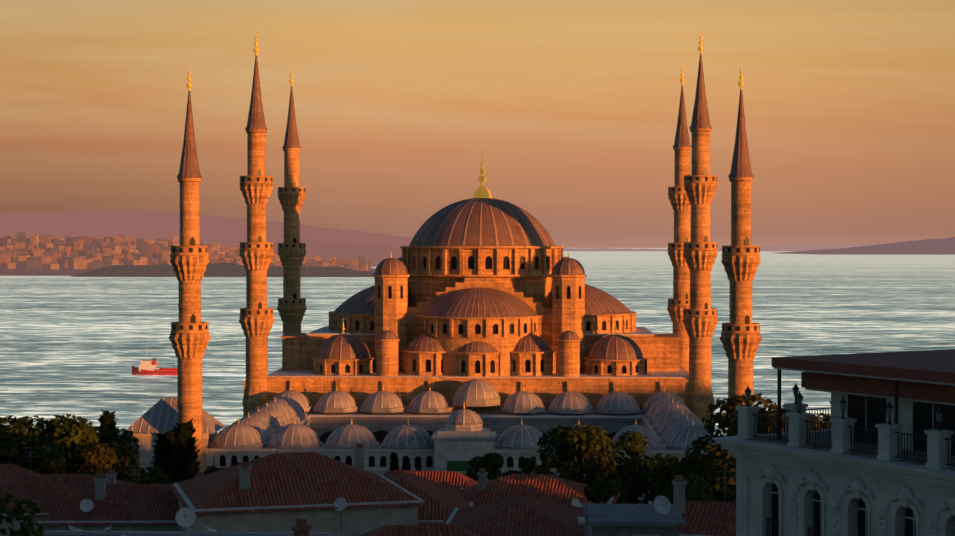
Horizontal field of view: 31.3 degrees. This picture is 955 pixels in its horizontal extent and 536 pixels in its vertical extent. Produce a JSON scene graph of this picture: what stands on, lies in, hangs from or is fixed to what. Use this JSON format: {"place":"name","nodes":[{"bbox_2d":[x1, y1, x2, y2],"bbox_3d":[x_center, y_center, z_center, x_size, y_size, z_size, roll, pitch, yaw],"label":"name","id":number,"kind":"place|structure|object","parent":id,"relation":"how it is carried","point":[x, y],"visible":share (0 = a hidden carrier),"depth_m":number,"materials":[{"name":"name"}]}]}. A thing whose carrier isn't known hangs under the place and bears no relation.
{"place":"outdoors","nodes":[
{"label":"outdoors","id":0,"kind":"place"},
{"bbox_2d":[0,243,375,275],"bbox_3d":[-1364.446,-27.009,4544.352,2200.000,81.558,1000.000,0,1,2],"label":"city hill","id":1,"kind":"structure","parent":0,"point":[18,270],"depth_m":4120.14,"materials":[{"name":"brown"}]},
{"bbox_2d":[0,232,370,270],"bbox_3d":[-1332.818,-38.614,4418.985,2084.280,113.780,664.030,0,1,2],"label":"city buildings","id":2,"kind":"structure","parent":1,"relation":"on","point":[22,249],"depth_m":4319.85,"materials":[{"name":"brown"}]},
{"bbox_2d":[0,209,412,248],"bbox_3d":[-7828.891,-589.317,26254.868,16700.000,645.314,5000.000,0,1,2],"label":"mountain","id":3,"kind":"structure","parent":0,"point":[228,232],"depth_m":25278.57,"materials":[{"name":"purple"}]},
{"bbox_2d":[229,238,401,266],"bbox_3d":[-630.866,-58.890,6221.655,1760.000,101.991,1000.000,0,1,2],"label":"city hill","id":4,"kind":"structure","parent":0,"point":[375,255],"depth_m":6054.36,"materials":[{"name":"grey"}]},
{"bbox_2d":[24,422,735,532],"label":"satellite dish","id":5,"kind":"object","parent":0,"point":[185,517],"visible":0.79,"depth_m":86.57,"materials":[{"name":"silver metal"}]},
{"bbox_2d":[41,434,722,469],"bbox_3d":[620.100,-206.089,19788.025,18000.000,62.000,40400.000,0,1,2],"label":"terrain","id":6,"kind":"structure","parent":0,"point":[128,445],"depth_m":303.79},
{"bbox_2d":[0,464,38,480],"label":"tiled roof","id":7,"kind":"structure","parent":6,"relation":"on","point":[8,471],"depth_m":134.06,"materials":[{"name":"red tile"}]},
{"bbox_2d":[0,469,137,535],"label":"house hip","id":8,"kind":"object","parent":6,"relation":"on","point":[47,494],"visible":0.17,"depth_m":115.87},
{"bbox_2d":[0,409,204,483],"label":"trees","id":9,"kind":"object","parent":6,"relation":"on","point":[73,445],"visible":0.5,"depth_m":150.21,"materials":[{"name":"green plant"}]},
{"bbox_2d":[34,472,203,534],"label":"house","id":10,"kind":"structure","parent":6,"relation":"on","point":[136,507],"depth_m":107.03,"materials":[{"name":"red tile"}]},
{"bbox_2d":[126,398,224,478],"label":"building","id":11,"kind":"structure","parent":6,"relation":"on","point":[160,416],"depth_m":202.06,"materials":[{"name":"stone"}]},
{"bbox_2d":[44,518,332,535],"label":"tiled roof","id":12,"kind":"structure","parent":6,"relation":"on","point":[301,527],"depth_m":65.19,"materials":[{"name":"red tile"}]},
{"bbox_2d":[67,525,293,535],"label":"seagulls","id":13,"kind":"object","parent":12,"relation":"on","point":[108,529],"visible":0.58,"depth_m":65.24,"materials":[{"name":"white"}]},
{"bbox_2d":[169,66,210,475],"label":"minaret","id":14,"kind":"object","parent":6,"relation":"on","point":[189,337],"visible":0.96,"depth_m":198.84,"materials":[{"name":"stone"}]},
{"bbox_2d":[239,35,274,416],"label":"minaret","id":15,"kind":"object","parent":6,"relation":"on","point":[256,319],"visible":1,"depth_m":249.07,"materials":[{"name":"stone"}]},
{"bbox_2d":[277,63,306,334],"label":"minaret","id":16,"kind":"object","parent":6,"relation":"on","point":[291,253],"visible":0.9,"depth_m":296.57,"materials":[{"name":"stone"}]},
{"bbox_2d":[169,443,428,535],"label":"house","id":17,"kind":"structure","parent":6,"relation":"on","point":[271,493],"depth_m":100.37,"materials":[{"name":"red tile"}]},
{"bbox_2d":[0,464,726,535],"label":"trees","id":18,"kind":"object","parent":6,"relation":"on","point":[602,489],"visible":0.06,"depth_m":95.89,"materials":[{"name":"green plant"}]},
{"bbox_2d":[176,452,653,503],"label":"trees","id":19,"kind":"object","parent":6,"relation":"on","point":[493,463],"visible":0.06,"depth_m":186.87,"materials":[{"name":"green plant"}]},
{"bbox_2d":[358,524,478,535],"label":"tiled roof","id":20,"kind":"structure","parent":6,"relation":"on","point":[426,530],"depth_m":74.88,"materials":[{"name":"red tile"}]},
{"bbox_2d":[383,471,477,488],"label":"tiled roof","id":21,"kind":"structure","parent":6,"relation":"on","point":[455,479],"depth_m":126.77,"materials":[{"name":"red tile"}]},
{"bbox_2d":[389,472,473,524],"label":"tiled roof","id":22,"kind":"structure","parent":6,"relation":"on","point":[442,500],"depth_m":108.90,"materials":[{"name":"red tile"}]},
{"bbox_2d":[244,155,690,410],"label":"mosque","id":23,"kind":"structure","parent":6,"relation":"on","point":[503,299],"depth_m":257.03,"materials":[{"name":"stone"}]},
{"bbox_2d":[443,496,584,535],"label":"tiled roof","id":24,"kind":"structure","parent":6,"relation":"on","point":[522,516],"depth_m":91.64,"materials":[{"name":"red tile"}]},
{"bbox_2d":[460,468,619,505],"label":"house","id":25,"kind":"structure","parent":6,"relation":"on","point":[547,487],"depth_m":114.18,"materials":[{"name":"red tile"}]},
{"bbox_2d":[572,504,685,535],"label":"hut concrete","id":26,"kind":"object","parent":6,"relation":"on","point":[625,520],"visible":0.73,"depth_m":70.79,"materials":[{"name":"grey concrete"}]},
{"bbox_2d":[667,66,691,373],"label":"minaret","id":27,"kind":"object","parent":6,"relation":"on","point":[678,303],"visible":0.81,"depth_m":294.44,"materials":[{"name":"stone"}]},
{"bbox_2d":[537,393,830,503],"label":"trees","id":28,"kind":"object","parent":6,"relation":"on","point":[698,473],"visible":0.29,"depth_m":138.72,"materials":[{"name":"green plant"}]},
{"bbox_2d":[682,32,717,433],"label":"minaret","id":29,"kind":"object","parent":6,"relation":"on","point":[700,316],"visible":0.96,"depth_m":247.01,"materials":[{"name":"stone"}]},
{"bbox_2d":[672,475,735,535],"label":"house","id":30,"kind":"structure","parent":6,"relation":"on","point":[707,518],"depth_m":85.26,"materials":[{"name":"red tile"}]},
{"bbox_2d":[720,64,761,428],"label":"minaret","id":31,"kind":"object","parent":6,"relation":"on","point":[740,338],"visible":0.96,"depth_m":196.77,"materials":[{"name":"stone"}]},
{"bbox_2d":[712,349,954,535],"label":"building","id":32,"kind":"structure","parent":6,"relation":"on","point":[877,458],"depth_m":58.49,"materials":[{"name":"paint"}]},
{"bbox_2d":[203,376,721,503],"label":"domed courtyard arcade","id":33,"kind":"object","parent":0,"point":[430,430],"depth_m":209.90,"materials":[{"name":"stone"}]},
{"bbox_2d":[0,248,954,435],"bbox_3d":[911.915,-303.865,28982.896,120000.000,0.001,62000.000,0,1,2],"label":"sea water","id":34,"kind":"structure","parent":0,"point":[76,346],"depth_m":1611.40,"materials":[{"name":"grey liquid"}]},
{"bbox_2d":[132,346,176,374],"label":"ship","id":35,"kind":"object","parent":34,"relation":"on","point":[147,367],"visible":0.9,"depth_m":927.44,"materials":[{"name":"red metal"}]},
{"bbox_2d":[147,374,245,375],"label":"ship wake","id":36,"kind":"object","parent":34,"relation":"on","point":[215,375],"visible":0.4,"depth_m":926.06,"materials":[{"name":"white liquid"}]},
{"bbox_2d":[71,262,374,276],"bbox_3d":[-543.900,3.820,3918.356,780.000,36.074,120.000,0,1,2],"label":"headland trees","id":37,"kind":"object","parent":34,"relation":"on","point":[223,269],"visible":0.69,"depth_m":3889.86,"materials":[{"name":"grey plant"}]},
{"bbox_2d":[0,0,954,247],"label":"sky","id":38,"kind":"structure","parent":0,"point":[570,108],"materials":[{"name":"orange"}]},
{"bbox_2d":[563,243,886,250],"bbox_3d":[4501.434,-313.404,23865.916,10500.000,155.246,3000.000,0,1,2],"label":"shoreline","id":39,"kind":"structure","parent":0,"point":[792,248],"depth_m":23353.08,"materials":[{"name":"grey"}]},
{"bbox_2d":[778,237,954,254],"bbox_3d":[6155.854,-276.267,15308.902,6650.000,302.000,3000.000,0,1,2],"label":"hill","id":40,"kind":"structure","parent":0,"point":[943,246],"depth_m":14791.65,"materials":[{"name":"grey"}]}
]}

